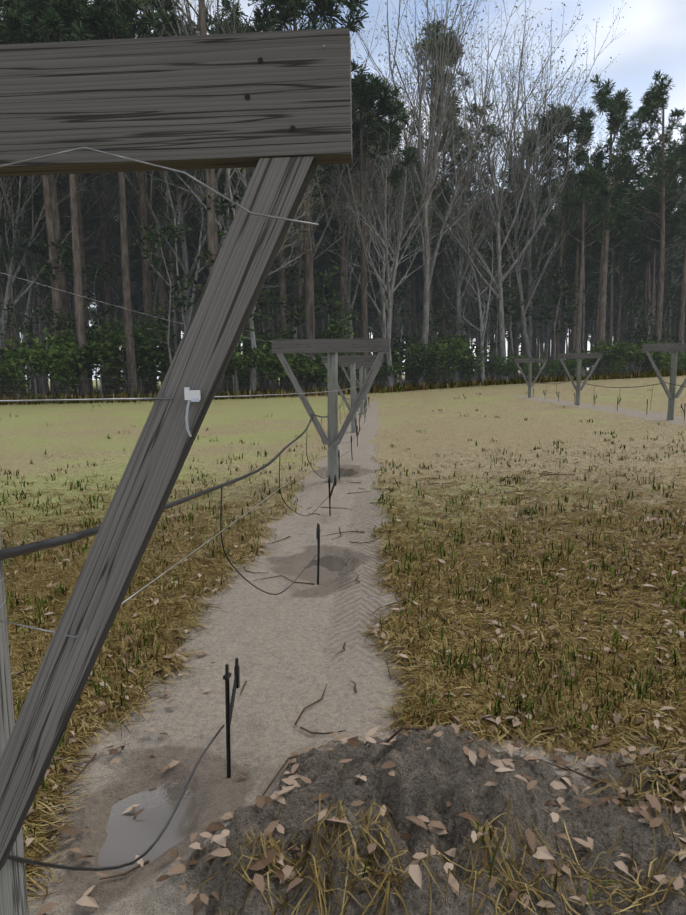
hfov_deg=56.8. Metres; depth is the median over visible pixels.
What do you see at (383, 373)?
shrub
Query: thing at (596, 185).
pine
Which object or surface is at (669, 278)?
pine
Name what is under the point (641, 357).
shrub
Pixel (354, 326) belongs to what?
pine
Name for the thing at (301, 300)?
tree
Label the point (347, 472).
puddle water
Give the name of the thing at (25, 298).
pine
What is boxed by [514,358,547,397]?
trellis post
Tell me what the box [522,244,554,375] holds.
pine
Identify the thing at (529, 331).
bare tree
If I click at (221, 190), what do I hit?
pine
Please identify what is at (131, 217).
pine
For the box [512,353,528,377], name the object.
shrub
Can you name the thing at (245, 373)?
shrub
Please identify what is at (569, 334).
pine
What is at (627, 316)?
pine
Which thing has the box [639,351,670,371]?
shrub
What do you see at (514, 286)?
pine
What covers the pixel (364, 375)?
trellis post
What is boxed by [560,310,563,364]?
pine
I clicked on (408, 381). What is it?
bare tree
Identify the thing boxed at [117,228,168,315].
pine
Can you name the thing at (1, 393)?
pine
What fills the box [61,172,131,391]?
pine
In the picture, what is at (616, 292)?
pine
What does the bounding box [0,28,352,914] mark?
trellis post
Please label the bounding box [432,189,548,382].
bare tree
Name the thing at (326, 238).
bare tree
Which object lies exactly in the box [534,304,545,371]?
pine
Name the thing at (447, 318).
bare tree
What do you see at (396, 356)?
shrub
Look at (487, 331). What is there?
bare tree
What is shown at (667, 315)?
pine
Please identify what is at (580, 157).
pine
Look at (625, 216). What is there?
pine
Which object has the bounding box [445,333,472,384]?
shrub
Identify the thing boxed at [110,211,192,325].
bare tree
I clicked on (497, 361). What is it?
shrub
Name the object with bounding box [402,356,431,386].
shrub
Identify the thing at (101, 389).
boundary fence posts
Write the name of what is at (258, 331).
pine
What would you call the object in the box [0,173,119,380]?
bare tree
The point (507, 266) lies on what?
pine
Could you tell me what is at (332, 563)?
puddle water
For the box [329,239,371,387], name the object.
pine
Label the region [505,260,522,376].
pine
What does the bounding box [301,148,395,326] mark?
bare tree
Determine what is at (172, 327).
tree
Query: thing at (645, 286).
pine
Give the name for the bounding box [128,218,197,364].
tree
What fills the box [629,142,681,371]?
pine
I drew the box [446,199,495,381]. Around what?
pine
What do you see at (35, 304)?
pine
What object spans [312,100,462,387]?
bare tree
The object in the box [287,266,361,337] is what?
tree
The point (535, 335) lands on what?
pine
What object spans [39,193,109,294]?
pine
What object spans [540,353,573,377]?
shrub
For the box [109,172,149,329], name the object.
pine
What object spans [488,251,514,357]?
pine
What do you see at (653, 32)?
sky
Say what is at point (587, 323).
pine
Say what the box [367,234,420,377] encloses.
pine
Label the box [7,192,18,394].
pine
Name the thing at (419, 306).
pine
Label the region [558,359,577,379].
shrub
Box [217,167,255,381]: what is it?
pine
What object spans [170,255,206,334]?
tree
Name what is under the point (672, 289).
pine
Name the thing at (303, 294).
pine
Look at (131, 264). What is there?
bare tree
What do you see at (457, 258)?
bare tree
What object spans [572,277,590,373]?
pine
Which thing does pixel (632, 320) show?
pine
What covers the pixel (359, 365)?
trellis post
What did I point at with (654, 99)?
pine
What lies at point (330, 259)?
pine
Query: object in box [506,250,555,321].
pine
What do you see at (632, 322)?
tree
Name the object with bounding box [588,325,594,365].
pine
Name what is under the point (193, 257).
pine
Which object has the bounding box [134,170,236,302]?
pine
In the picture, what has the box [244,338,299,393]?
shrub
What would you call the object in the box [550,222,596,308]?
pine
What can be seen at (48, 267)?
pine
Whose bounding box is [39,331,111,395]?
shrub
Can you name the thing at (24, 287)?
bare tree
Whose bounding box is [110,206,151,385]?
pine
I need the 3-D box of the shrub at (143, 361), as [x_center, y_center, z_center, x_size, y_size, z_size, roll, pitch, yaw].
[-12.366,-6.043,37.931,5.891,5.312,5.421,6,10,44]
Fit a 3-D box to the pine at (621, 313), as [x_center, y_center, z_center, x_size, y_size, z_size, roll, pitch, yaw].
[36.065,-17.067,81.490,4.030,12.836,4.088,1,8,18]
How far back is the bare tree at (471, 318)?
76.36 m
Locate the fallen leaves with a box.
[1,441,685,914]
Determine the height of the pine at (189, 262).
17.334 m
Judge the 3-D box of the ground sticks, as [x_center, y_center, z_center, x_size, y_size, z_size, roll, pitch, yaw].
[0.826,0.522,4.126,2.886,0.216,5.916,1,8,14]
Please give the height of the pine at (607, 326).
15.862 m
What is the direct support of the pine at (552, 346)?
on the field ground
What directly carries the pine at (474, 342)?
on the field ground
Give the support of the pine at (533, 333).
on the field ground
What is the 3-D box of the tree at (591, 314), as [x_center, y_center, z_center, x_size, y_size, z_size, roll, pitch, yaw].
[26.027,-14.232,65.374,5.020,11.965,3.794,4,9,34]
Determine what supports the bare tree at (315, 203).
on the field ground
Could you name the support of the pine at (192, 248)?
on the field ground
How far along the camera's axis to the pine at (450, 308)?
69.98 m
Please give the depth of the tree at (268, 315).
39.72 m
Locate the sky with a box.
[0,0,685,380]
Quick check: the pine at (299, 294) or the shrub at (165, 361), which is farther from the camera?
the pine at (299, 294)
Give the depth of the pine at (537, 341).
124.15 m
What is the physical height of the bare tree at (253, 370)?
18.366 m
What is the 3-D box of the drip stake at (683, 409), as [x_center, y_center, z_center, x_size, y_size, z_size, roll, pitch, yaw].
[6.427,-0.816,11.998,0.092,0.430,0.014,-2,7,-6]
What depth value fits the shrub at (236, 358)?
35.36 m
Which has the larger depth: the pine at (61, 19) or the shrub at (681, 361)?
the shrub at (681, 361)
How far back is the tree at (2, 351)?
38.34 m
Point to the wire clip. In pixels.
(192, 395)
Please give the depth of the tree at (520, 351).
76.03 m
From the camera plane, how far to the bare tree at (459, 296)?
49.68 m
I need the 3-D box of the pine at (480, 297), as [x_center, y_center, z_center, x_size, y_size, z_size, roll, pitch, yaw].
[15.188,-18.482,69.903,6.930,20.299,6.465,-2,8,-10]
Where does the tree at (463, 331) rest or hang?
on the field ground
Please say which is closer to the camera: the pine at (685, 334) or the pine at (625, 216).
the pine at (625, 216)
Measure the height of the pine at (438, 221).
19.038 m
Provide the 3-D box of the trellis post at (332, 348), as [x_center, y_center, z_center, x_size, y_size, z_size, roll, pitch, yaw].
[-0.113,-0.361,6.751,1.221,1.774,0.187,-1,7,2]
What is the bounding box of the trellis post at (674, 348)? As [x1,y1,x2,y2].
[642,343,685,419]
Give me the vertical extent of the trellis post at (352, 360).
1.772 m
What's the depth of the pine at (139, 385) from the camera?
74.75 m
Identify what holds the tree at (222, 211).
on the field ground
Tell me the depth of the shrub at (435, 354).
43.95 m
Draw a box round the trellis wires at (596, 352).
[517,343,678,394]
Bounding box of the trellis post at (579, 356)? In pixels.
[557,353,602,404]
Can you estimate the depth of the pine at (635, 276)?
66.08 m
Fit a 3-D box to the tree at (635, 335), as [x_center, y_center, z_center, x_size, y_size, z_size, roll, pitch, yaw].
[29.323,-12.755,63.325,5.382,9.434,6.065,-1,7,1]
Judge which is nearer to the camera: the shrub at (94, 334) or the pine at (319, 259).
the shrub at (94, 334)
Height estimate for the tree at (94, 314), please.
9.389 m
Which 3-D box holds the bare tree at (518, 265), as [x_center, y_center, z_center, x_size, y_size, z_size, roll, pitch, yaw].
[14.193,-19.981,50.367,12.192,28.348,11.129,-2,7,-6]
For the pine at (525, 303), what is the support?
on the field ground
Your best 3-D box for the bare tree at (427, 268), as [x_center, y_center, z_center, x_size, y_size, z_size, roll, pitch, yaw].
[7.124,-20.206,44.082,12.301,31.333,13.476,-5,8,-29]
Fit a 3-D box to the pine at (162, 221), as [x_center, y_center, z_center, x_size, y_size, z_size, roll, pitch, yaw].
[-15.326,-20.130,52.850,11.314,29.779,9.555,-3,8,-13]
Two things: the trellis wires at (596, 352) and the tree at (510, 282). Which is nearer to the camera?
the trellis wires at (596, 352)
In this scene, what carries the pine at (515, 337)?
on the field ground
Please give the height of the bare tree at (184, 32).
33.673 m
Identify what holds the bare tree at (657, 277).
on the field ground
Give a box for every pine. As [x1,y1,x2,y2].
[0,0,98,398]
[0,0,104,396]
[0,0,109,396]
[0,176,18,397]
[0,176,44,397]
[0,192,29,344]
[0,378,2,399]
[2,176,73,395]
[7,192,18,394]
[9,257,27,346]
[11,174,64,392]
[17,289,32,390]
[18,255,47,377]
[21,266,38,392]
[22,227,48,391]
[24,176,89,222]
[29,174,71,259]
[29,251,49,391]
[38,176,96,335]
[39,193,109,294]
[46,260,55,390]
[56,173,99,394]
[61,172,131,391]
[65,172,150,392]
[65,234,110,330]
[67,272,88,314]
[69,286,95,317]
[71,0,195,395]
[75,0,104,395]
[84,218,121,301]
[85,0,187,378]
[86,0,138,397]
[86,173,127,352]
[88,307,100,376]
[92,259,131,318]
[95,173,131,394]
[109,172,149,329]
[110,181,196,385]
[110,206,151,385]
[111,177,191,307]
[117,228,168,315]
[118,256,160,322]
[118,275,123,327]
[131,172,179,354]
[131,281,140,387]
[134,0,302,395]
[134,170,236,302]
[135,170,191,352]
[136,28,201,324]
[154,168,252,389]
[167,211,205,292]
[171,277,192,329]
[173,180,226,283]
[188,220,205,275]
[195,13,255,391]
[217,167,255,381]
[236,200,249,388]
[238,197,296,386]
[240,166,317,389]
[245,16,292,393]
[245,169,269,391]
[248,0,368,394]
[253,169,323,388]
[256,306,259,387]
[261,238,303,391]
[268,202,301,277]
[269,256,294,387]
[293,165,334,389]
[301,196,350,388]
[302,246,333,385]
[309,91,390,387]
[314,164,385,387]
[315,264,321,385]
[316,190,359,383]
[318,152,358,263]
[323,60,418,382]
[329,234,367,354]
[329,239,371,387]
[355,269,374,371]
[357,109,401,377]
[357,239,397,385]
[367,156,400,341]
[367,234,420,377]
[369,196,406,329]
[370,290,375,383]
[372,19,504,384]
[373,155,452,384]
[387,189,447,315]
[388,110,495,381]
[393,280,409,348]
[395,226,448,339]
[397,172,453,380]
[398,292,407,380]
[408,248,451,376]
[422,254,463,380]
[445,167,483,379]
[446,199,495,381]
[461,192,513,379]
[461,283,496,314]
[466,319,474,353]
[470,329,475,351]
[473,225,493,379]
[473,243,512,377]
[479,203,509,379]
[488,185,532,377]
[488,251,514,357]
[493,124,559,376]
[505,254,522,377]
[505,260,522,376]
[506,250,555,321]
[507,162,558,379]
[507,187,547,371]
[507,316,508,356]
[520,101,612,375]
[520,223,566,375]
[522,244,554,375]
[531,287,546,352]
[532,280,535,356]
[534,277,542,374]
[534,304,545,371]
[536,329,544,356]
[537,170,612,376]
[539,159,628,375]
[540,281,566,365]
[548,200,564,372]
[549,235,594,262]
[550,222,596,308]
[552,257,592,352]
[556,155,617,374]
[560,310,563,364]
[562,241,597,300]
[562,312,564,359]
[566,162,643,375]
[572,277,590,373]
[579,156,644,306]
[585,74,682,377]
[585,245,626,314]
[585,284,597,373]
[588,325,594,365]
[589,323,592,372]
[590,220,639,303]
[592,230,652,374]
[592,283,609,367]
[593,168,649,375]
[593,213,646,373]
[607,70,685,370]
[608,247,630,343]
[608,285,636,324]
[615,248,650,364]
[615,265,632,293]
[616,267,630,342]
[622,290,634,372]
[623,245,667,303]
[623,277,656,315]
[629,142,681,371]
[632,187,682,371]
[634,185,685,372]
[635,151,685,306]
[637,218,683,333]
[650,190,685,271]
[651,221,685,369]
[652,135,685,371]
[654,278,675,331]
[664,249,683,294]
[670,189,685,354]
[676,159,685,342]
[684,321,685,342]
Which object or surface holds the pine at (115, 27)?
on the field ground
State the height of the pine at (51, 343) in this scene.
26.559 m
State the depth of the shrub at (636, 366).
51.90 m
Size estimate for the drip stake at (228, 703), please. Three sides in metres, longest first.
0.430 x 0.092 x 0.014 m
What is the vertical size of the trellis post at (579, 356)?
1.717 m
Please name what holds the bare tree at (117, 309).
on the field ground
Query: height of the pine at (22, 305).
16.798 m
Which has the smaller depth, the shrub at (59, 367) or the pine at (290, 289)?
the shrub at (59, 367)
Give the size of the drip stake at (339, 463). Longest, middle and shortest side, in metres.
0.430 x 0.092 x 0.014 m
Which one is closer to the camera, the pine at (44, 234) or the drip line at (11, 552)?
the drip line at (11, 552)
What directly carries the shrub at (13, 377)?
on the field ground
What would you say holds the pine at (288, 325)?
on the field ground
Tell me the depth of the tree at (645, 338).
54.65 m
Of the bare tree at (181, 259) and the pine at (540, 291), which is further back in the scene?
the pine at (540, 291)
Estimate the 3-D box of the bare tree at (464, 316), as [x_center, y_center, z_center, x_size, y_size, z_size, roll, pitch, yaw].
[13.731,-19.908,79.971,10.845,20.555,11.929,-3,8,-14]
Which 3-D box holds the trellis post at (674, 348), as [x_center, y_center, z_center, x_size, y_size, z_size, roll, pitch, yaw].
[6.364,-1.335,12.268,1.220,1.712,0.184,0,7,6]
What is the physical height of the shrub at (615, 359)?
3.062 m
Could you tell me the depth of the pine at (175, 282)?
48.56 m
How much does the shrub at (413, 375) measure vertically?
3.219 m
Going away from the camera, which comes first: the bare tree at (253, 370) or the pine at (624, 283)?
the bare tree at (253, 370)
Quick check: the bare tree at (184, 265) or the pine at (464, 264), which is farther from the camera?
the pine at (464, 264)
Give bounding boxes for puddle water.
[98,781,197,870]
[304,555,347,575]
[326,468,357,476]
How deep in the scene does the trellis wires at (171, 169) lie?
0.82 m
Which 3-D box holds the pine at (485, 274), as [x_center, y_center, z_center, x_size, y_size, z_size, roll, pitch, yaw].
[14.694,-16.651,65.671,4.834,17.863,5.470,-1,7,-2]
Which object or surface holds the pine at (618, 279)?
on the field ground
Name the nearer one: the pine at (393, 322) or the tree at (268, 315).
the tree at (268, 315)
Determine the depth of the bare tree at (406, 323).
72.92 m
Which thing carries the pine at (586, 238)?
on the field ground
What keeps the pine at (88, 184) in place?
on the field ground
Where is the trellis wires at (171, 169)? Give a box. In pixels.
[0,45,385,637]
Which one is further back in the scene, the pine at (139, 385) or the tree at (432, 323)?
the pine at (139, 385)
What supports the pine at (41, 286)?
on the field ground
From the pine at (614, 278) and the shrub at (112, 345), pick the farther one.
the pine at (614, 278)
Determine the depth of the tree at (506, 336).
64.77 m
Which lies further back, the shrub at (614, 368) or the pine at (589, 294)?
the pine at (589, 294)
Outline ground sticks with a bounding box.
[41,471,684,879]
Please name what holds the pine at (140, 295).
on the field ground
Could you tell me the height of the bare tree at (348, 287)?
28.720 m
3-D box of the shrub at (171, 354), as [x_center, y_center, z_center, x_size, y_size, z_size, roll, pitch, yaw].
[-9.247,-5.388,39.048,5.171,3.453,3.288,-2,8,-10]
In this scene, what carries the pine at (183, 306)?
on the field ground
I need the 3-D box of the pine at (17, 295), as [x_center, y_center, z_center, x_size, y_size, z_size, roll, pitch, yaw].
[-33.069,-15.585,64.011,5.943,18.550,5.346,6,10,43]
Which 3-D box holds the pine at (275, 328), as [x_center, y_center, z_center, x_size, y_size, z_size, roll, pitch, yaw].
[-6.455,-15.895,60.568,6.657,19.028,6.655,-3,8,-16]
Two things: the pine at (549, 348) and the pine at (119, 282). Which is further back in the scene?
the pine at (549, 348)
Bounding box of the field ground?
[0,370,685,914]
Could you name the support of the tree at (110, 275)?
on the field ground
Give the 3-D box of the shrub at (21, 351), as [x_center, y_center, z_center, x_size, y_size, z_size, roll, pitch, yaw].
[-16.704,-5.163,35.878,3.941,4.221,4.899,-3,8,-14]
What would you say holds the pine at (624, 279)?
on the field ground
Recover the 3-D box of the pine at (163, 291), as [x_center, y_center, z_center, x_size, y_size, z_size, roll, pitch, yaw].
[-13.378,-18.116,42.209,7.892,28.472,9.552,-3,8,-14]
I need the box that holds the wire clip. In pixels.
[184,387,200,436]
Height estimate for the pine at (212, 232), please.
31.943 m
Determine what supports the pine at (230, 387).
on the field ground
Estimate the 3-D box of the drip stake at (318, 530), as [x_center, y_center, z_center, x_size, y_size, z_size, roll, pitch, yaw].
[-0.141,0.578,3.553,0.014,0.430,0.092,0,6,-8]
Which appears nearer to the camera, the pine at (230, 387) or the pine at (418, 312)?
the pine at (230, 387)
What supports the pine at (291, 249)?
on the field ground
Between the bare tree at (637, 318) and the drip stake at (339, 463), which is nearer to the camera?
the drip stake at (339, 463)
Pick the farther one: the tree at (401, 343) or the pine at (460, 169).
the pine at (460, 169)
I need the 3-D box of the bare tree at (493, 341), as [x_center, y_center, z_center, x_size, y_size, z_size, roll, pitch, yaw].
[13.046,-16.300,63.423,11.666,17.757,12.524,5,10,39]
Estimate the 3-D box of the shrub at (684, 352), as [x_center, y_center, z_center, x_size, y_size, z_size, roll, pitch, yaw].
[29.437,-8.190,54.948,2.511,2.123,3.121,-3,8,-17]
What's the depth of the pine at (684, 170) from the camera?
74.12 m
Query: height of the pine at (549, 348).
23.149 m
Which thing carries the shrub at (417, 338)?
on the field ground
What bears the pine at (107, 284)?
on the field ground
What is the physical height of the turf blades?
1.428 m
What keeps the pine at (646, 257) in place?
on the field ground
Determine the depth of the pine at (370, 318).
69.99 m
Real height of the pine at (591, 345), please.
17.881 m
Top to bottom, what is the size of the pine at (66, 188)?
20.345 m
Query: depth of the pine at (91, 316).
94.26 m
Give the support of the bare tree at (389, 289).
on the field ground
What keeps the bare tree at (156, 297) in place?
on the field ground
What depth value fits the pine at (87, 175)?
43.85 m
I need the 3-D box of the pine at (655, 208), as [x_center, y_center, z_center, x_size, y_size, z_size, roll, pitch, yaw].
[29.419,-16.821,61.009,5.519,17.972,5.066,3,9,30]
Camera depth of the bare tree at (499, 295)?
47.91 m
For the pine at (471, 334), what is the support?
on the field ground
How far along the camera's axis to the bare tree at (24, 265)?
48.80 m
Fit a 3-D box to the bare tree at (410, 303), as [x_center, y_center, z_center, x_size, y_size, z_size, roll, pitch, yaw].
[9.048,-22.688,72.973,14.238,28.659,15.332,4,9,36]
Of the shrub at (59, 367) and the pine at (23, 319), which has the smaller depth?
the shrub at (59, 367)
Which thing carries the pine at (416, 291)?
on the field ground
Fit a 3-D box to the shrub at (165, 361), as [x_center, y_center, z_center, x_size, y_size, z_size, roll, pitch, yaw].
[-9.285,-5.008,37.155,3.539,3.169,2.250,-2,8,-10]
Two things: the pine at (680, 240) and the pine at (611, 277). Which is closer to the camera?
the pine at (611, 277)
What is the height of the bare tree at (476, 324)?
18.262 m
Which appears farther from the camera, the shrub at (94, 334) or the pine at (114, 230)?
the pine at (114, 230)
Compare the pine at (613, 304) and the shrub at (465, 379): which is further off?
the pine at (613, 304)
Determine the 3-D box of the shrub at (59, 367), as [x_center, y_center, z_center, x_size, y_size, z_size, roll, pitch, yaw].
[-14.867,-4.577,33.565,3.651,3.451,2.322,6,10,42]
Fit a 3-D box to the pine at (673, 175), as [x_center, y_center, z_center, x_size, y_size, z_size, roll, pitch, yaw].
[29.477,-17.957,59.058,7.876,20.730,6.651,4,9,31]
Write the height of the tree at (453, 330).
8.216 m
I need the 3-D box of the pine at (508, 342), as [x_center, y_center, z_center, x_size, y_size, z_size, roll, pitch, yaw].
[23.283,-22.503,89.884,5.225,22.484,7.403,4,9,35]
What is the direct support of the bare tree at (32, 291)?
on the field ground
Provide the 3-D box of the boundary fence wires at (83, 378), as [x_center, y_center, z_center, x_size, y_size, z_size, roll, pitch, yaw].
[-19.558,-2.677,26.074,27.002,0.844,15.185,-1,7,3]
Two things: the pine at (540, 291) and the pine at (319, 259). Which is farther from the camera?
the pine at (540, 291)
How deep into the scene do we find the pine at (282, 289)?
40.08 m
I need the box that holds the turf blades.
[0,369,685,914]
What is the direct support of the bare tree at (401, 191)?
on the field ground
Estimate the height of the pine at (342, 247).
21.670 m
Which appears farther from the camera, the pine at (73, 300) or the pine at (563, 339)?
the pine at (563, 339)
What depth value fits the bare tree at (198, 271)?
37.24 m
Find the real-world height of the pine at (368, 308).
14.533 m
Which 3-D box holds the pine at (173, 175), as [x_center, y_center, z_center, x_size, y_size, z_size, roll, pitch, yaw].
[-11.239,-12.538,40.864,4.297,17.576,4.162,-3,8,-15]
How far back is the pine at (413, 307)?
56.47 m
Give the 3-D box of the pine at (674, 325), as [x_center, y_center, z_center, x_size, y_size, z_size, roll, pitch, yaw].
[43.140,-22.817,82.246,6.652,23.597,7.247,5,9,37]
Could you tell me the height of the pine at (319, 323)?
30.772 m
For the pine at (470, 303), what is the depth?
71.08 m
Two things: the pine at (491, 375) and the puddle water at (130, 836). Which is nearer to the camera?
the puddle water at (130, 836)
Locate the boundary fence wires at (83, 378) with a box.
[4,377,229,397]
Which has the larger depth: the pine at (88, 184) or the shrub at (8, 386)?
the pine at (88, 184)
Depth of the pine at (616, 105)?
50.07 m
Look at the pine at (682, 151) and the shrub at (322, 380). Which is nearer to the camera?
the shrub at (322, 380)
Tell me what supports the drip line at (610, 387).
attached to the trellis post
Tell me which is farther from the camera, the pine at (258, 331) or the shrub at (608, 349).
the pine at (258, 331)
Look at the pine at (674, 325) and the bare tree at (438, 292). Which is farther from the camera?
the pine at (674, 325)
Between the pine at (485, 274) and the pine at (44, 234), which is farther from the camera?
the pine at (485, 274)
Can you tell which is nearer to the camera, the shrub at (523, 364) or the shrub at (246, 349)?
the shrub at (246, 349)
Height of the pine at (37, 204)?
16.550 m
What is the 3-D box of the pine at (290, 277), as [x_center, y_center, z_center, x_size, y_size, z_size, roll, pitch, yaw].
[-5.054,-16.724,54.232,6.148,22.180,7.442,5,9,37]
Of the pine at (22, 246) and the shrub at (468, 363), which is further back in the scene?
the shrub at (468, 363)
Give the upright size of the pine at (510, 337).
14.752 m
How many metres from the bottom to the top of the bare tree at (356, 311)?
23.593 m
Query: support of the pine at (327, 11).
on the field ground
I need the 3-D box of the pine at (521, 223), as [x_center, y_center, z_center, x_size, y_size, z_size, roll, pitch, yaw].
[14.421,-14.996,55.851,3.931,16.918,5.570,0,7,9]
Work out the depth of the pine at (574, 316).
56.89 m
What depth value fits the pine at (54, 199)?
39.11 m
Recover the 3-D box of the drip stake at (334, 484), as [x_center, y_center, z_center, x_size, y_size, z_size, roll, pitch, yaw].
[-0.087,0.351,5.220,0.015,0.430,0.092,9,15,41]
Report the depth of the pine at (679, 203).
66.12 m
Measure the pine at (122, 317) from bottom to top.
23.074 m
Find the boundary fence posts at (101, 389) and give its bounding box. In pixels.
[34,375,234,403]
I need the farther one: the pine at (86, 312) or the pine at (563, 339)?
the pine at (563, 339)
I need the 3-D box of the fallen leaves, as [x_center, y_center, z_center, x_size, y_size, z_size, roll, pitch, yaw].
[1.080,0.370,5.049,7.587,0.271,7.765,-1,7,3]
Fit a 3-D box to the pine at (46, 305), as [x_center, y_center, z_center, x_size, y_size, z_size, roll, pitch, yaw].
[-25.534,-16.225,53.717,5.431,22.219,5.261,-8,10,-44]
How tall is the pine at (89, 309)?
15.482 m
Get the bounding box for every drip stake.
[223,658,239,777]
[316,523,320,584]
[327,475,335,515]
[338,450,339,479]
[681,403,685,419]
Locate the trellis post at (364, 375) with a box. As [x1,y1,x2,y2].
[349,366,380,404]
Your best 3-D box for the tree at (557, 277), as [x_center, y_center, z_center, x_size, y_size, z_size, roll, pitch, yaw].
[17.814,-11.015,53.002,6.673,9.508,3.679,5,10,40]
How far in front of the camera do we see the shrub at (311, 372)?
37.49 m
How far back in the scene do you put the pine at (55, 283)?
36.67 m
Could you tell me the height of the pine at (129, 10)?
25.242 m
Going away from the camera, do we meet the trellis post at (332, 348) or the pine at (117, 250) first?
the trellis post at (332, 348)
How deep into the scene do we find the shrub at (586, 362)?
50.43 m
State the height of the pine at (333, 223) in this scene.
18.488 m
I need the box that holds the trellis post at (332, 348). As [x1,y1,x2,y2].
[271,338,389,482]
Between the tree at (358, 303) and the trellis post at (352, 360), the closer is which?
the trellis post at (352, 360)
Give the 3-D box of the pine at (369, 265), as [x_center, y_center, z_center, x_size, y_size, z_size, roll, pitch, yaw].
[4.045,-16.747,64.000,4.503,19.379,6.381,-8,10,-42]
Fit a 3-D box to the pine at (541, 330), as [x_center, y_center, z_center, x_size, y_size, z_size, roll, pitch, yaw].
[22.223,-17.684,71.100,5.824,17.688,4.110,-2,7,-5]
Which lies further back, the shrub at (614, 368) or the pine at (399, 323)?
the pine at (399, 323)
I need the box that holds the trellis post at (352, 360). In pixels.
[321,355,383,432]
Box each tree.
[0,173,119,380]
[0,184,66,322]
[0,300,40,398]
[1,174,135,391]
[2,174,133,395]
[23,229,94,335]
[62,172,202,392]
[65,262,121,397]
[67,173,153,386]
[71,293,114,391]
[84,0,281,324]
[98,170,246,394]
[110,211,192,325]
[115,0,319,393]
[127,165,336,331]
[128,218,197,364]
[142,165,331,393]
[154,291,183,350]
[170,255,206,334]
[172,189,279,394]
[209,3,424,390]
[240,291,300,389]
[270,263,340,338]
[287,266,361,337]
[297,8,449,320]
[298,1,432,386]
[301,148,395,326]
[302,212,408,337]
[310,110,402,388]
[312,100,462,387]
[314,201,419,327]
[316,63,517,387]
[326,278,360,337]
[338,218,401,334]
[339,0,547,385]
[356,59,427,384]
[374,285,430,385]
[378,0,534,382]
[394,0,597,381]
[397,140,496,321]
[397,162,427,382]
[401,25,574,382]
[405,305,461,385]
[406,200,465,383]
[408,148,490,356]
[419,200,494,381]
[420,249,470,354]
[421,223,514,379]
[431,308,479,364]
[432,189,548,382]
[432,212,568,379]
[438,307,475,364]
[442,2,630,378]
[446,216,522,379]
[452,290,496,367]
[461,231,524,376]
[470,308,521,379]
[475,18,625,376]
[481,216,536,378]
[484,90,642,377]
[508,324,538,358]
[516,267,600,376]
[531,98,636,375]
[541,243,576,359]
[568,262,616,347]
[608,282,668,371]
[613,300,667,371]
[622,191,684,373]
[623,206,683,315]
[626,296,681,371]
[650,290,679,370]
[666,256,685,323]
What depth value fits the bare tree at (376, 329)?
69.22 m
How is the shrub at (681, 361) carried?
on the field ground
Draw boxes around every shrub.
[0,354,33,397]
[0,360,28,397]
[4,328,76,396]
[28,339,86,396]
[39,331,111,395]
[44,316,105,395]
[88,311,169,395]
[91,309,174,392]
[154,348,174,372]
[158,346,230,370]
[183,330,246,395]
[225,362,256,389]
[237,320,302,393]
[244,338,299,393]
[269,335,339,390]
[281,357,326,388]
[315,316,358,390]
[322,365,358,390]
[353,349,414,376]
[369,362,405,386]
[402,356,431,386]
[404,351,442,383]
[407,334,469,383]
[409,328,457,382]
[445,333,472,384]
[447,343,494,382]
[459,367,476,380]
[476,363,497,378]
[484,353,520,378]
[493,363,517,381]
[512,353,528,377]
[522,352,551,379]
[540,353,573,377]
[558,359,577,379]
[570,348,609,376]
[588,334,627,376]
[593,342,636,374]
[601,356,630,377]
[615,339,666,375]
[626,341,660,372]
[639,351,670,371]
[661,352,685,372]
[677,351,685,365]
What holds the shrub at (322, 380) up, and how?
on the field ground
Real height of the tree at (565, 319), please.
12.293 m
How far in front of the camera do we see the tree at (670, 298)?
60.24 m
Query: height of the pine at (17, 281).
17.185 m
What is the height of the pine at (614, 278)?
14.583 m
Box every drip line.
[0,391,368,870]
[526,378,685,412]
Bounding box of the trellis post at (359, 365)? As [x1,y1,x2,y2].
[340,362,381,414]
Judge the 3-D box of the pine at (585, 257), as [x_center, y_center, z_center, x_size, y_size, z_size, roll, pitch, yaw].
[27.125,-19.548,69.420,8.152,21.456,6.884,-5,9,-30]
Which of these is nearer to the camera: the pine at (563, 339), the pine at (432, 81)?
the pine at (432, 81)
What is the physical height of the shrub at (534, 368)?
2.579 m
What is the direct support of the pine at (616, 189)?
on the field ground
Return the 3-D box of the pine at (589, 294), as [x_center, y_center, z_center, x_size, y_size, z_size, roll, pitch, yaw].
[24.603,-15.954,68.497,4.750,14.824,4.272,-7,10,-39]
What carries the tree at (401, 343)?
on the field ground
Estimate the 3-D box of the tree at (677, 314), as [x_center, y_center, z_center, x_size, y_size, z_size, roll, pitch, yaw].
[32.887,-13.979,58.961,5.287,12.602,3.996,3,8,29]
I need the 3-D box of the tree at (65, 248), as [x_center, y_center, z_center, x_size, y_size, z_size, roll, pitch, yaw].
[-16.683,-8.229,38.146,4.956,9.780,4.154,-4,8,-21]
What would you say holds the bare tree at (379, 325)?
on the field ground
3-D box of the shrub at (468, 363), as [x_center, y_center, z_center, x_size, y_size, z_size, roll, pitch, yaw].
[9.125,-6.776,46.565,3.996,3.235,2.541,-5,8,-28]
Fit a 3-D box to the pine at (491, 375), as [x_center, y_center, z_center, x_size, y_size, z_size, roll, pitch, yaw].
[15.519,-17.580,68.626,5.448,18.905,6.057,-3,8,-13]
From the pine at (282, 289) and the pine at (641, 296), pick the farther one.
the pine at (641, 296)
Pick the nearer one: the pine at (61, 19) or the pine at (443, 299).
the pine at (61, 19)
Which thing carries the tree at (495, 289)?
on the field ground
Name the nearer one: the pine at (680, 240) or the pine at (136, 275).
the pine at (136, 275)
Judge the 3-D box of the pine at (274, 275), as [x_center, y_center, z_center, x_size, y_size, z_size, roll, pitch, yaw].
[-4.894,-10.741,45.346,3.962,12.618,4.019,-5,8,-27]
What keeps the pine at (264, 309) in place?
on the field ground
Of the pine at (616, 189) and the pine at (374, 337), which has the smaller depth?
the pine at (616, 189)

